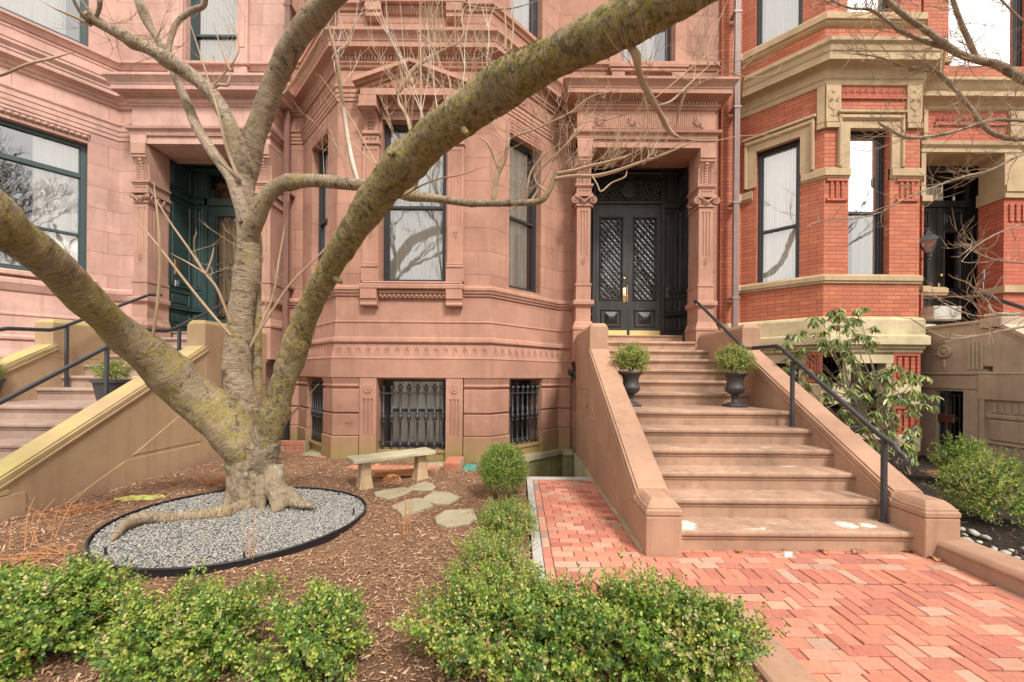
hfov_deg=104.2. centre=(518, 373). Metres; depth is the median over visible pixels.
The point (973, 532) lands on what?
border stone
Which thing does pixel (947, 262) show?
door leaf
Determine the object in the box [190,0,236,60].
window
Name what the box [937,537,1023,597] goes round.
stone kerb
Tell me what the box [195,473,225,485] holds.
dry stalks
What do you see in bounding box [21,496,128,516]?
dry stalks
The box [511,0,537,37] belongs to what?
window
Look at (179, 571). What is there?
ring edging
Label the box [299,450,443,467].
window well floor
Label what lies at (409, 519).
dry stalks
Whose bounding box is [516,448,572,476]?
retaining wall
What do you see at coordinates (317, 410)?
window grille
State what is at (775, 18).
window
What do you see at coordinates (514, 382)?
window
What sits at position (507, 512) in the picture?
box shrub
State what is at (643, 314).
door leaf
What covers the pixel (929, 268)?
door leaf
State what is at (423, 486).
stepping stone
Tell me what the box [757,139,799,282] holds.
window
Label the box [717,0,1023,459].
red brick house
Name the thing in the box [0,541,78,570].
dry stalks
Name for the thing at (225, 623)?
box shrub
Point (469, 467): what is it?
cover plate
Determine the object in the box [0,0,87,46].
window
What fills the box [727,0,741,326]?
downspout
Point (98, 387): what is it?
plant pot
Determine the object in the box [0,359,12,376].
potted conifer
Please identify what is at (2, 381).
plant pot
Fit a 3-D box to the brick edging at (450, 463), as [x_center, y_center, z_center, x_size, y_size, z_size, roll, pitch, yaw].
[-0.951,1.327,5.844,0.240,0.147,0.452,0,0,0]
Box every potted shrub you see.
[609,340,653,373]
[710,342,758,375]
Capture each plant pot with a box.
[0,379,6,393]
[89,379,131,400]
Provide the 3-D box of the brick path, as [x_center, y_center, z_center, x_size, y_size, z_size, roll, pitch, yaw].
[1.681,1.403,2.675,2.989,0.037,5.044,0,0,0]
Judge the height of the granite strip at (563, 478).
0.212 m
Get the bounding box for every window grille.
[311,381,325,441]
[379,383,445,447]
[507,383,538,443]
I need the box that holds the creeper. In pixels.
[687,1,719,75]
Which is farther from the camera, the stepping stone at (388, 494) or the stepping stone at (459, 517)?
the stepping stone at (388, 494)
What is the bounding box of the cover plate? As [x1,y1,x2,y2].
[463,464,477,470]
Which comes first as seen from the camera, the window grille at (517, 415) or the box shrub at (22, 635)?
the box shrub at (22, 635)
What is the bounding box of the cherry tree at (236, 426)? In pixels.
[0,0,805,541]
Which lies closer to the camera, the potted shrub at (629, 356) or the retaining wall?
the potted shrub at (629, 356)
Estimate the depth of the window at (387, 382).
6.51 m
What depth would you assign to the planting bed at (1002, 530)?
3.73 m
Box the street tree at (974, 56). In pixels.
[803,0,1023,342]
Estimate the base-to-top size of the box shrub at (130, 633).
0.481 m
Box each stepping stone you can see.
[374,487,411,500]
[391,498,432,516]
[406,481,435,490]
[423,491,459,504]
[435,509,476,528]
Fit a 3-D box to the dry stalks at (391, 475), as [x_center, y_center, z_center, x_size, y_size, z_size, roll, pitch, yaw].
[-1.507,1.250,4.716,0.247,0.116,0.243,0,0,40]
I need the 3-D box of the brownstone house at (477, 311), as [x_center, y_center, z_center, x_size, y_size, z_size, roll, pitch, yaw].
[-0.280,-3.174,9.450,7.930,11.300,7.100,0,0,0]
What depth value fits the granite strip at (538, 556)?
3.31 m
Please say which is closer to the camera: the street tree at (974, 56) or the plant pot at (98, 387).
the street tree at (974, 56)
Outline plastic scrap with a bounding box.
[114,495,165,500]
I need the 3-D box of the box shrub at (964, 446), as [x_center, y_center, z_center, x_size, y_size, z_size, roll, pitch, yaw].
[5.516,1.075,4.856,0.761,0.742,0.833,0,0,-38]
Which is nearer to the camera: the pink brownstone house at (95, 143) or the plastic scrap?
the plastic scrap
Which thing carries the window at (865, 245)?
in the red brick house at (795, 272)
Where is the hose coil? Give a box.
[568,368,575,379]
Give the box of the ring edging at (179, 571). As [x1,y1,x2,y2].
[84,486,366,578]
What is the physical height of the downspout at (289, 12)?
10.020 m
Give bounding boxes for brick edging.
[279,440,307,454]
[346,465,440,469]
[443,456,463,470]
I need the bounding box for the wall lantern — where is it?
[919,227,939,261]
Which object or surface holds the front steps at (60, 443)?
on the ground
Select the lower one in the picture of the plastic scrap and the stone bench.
the plastic scrap
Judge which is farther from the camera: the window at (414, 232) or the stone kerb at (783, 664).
the window at (414, 232)
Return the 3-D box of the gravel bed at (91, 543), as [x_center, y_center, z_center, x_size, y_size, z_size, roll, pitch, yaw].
[-2.428,1.282,3.535,1.928,0.077,1.860,0,0,0]
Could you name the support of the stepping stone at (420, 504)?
on the garden bed at (69, 672)
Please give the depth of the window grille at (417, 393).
6.25 m
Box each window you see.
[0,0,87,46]
[0,119,86,270]
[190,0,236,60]
[318,143,327,261]
[384,125,445,281]
[384,379,445,447]
[509,139,536,292]
[509,380,529,443]
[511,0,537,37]
[622,28,669,60]
[757,0,802,45]
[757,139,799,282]
[776,363,798,383]
[848,0,887,11]
[848,132,883,273]
[850,363,876,430]
[948,0,1021,66]
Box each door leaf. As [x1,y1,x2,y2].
[208,206,236,323]
[596,207,628,334]
[628,208,660,334]
[923,208,935,323]
[935,208,967,324]
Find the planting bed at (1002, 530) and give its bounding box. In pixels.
[891,454,1023,558]
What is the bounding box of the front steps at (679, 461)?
[575,323,960,558]
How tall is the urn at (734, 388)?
0.440 m
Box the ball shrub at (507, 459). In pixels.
[474,441,533,497]
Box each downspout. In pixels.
[281,0,296,439]
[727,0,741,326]
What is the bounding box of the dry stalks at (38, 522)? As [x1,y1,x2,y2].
[9,489,86,548]
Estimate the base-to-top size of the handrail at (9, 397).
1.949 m
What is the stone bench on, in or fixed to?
on the garden bed at (69, 672)
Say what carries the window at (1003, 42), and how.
in the red brick house at (795, 272)
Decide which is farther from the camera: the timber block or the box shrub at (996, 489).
the timber block
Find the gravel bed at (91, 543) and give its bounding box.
[88,490,364,567]
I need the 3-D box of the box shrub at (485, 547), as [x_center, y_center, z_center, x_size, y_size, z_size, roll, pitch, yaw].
[-0.165,1.223,2.654,0.721,0.358,0.781,0,0,0]
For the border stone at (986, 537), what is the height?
0.039 m
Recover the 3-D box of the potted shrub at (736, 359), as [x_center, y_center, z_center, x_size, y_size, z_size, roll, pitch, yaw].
[2.774,-0.201,5.126,0.532,0.444,0.561,0,0,17]
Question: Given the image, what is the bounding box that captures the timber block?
[374,469,413,476]
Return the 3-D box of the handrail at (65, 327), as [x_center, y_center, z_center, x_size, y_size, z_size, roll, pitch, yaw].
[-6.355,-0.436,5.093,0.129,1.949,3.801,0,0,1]
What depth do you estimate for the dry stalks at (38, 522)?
2.96 m
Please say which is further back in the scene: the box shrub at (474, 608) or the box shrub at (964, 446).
the box shrub at (964, 446)
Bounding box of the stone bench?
[346,447,435,489]
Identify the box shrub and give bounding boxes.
[0,547,153,681]
[0,555,140,681]
[66,558,224,681]
[103,564,293,681]
[224,573,376,681]
[385,547,597,681]
[436,522,544,588]
[467,561,636,681]
[473,489,541,539]
[545,564,719,681]
[617,544,790,681]
[919,448,1023,528]
[926,430,1020,483]
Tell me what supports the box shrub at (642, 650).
on the garden bed at (69, 672)
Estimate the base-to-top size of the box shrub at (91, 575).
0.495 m
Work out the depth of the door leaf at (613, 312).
7.99 m
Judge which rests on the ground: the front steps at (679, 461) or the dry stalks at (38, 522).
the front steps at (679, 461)
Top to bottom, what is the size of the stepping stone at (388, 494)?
0.048 m
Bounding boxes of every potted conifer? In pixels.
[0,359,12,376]
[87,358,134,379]
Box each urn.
[618,372,643,406]
[721,372,748,407]
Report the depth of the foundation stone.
4.94 m
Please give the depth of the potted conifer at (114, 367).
4.98 m
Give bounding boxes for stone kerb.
[701,597,818,681]
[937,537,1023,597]
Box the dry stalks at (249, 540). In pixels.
[241,506,265,559]
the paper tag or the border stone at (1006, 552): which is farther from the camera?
the paper tag
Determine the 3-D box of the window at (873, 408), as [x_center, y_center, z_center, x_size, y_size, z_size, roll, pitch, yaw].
[5.677,0.388,7.139,0.680,1.230,1.012,0,0,0]
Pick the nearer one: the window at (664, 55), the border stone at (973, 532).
the border stone at (973, 532)
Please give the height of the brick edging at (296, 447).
0.237 m
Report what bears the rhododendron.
on the planting bed at (1002, 530)
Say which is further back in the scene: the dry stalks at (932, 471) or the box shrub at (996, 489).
the dry stalks at (932, 471)
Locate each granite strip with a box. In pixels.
[526,477,591,481]
[527,479,545,584]
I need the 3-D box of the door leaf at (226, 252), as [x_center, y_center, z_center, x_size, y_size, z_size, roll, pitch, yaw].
[-5.704,-2.087,8.066,1.080,2.560,0.161,0,0,0]
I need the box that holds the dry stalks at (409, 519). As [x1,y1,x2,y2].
[397,490,413,535]
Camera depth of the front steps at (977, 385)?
6.06 m
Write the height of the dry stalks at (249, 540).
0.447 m
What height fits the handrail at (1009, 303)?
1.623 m
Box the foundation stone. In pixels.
[573,453,642,551]
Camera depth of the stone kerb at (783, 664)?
1.85 m
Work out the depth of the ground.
3.48 m
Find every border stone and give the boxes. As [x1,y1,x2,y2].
[969,529,979,536]
[979,534,991,540]
[999,550,1011,555]
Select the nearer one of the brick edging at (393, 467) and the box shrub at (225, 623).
the box shrub at (225, 623)
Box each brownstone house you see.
[0,0,295,359]
[287,0,739,474]
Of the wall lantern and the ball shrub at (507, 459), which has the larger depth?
the wall lantern
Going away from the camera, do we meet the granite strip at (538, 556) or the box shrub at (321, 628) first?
the box shrub at (321, 628)
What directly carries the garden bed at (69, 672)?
on the ground
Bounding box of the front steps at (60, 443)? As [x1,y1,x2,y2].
[0,319,274,521]
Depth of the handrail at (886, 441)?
3.59 m
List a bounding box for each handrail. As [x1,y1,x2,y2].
[0,293,162,386]
[0,300,228,404]
[694,300,908,523]
[966,291,1023,309]
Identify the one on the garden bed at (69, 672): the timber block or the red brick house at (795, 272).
the timber block
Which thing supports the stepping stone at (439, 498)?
on the garden bed at (69, 672)
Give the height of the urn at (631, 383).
0.440 m
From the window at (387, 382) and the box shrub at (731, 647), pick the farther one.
the window at (387, 382)
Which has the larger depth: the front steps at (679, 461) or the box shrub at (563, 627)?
the front steps at (679, 461)
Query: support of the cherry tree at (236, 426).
on the gravel bed at (91, 543)
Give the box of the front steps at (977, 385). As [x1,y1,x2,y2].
[918,312,1023,474]
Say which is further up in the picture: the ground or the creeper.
the creeper
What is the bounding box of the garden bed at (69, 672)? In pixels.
[0,447,762,681]
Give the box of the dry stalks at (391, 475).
[382,474,402,486]
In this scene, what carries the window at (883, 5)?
in the red brick house at (795, 272)
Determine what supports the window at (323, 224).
in the brownstone house at (477, 311)
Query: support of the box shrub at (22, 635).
on the garden bed at (69, 672)
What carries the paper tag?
on the brick path
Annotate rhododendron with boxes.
[771,307,943,473]
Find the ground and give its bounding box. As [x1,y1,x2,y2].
[525,451,574,582]
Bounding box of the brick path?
[533,480,1023,681]
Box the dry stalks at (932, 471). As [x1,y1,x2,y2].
[917,468,943,474]
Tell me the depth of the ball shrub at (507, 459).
4.27 m
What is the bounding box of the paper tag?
[783,552,792,556]

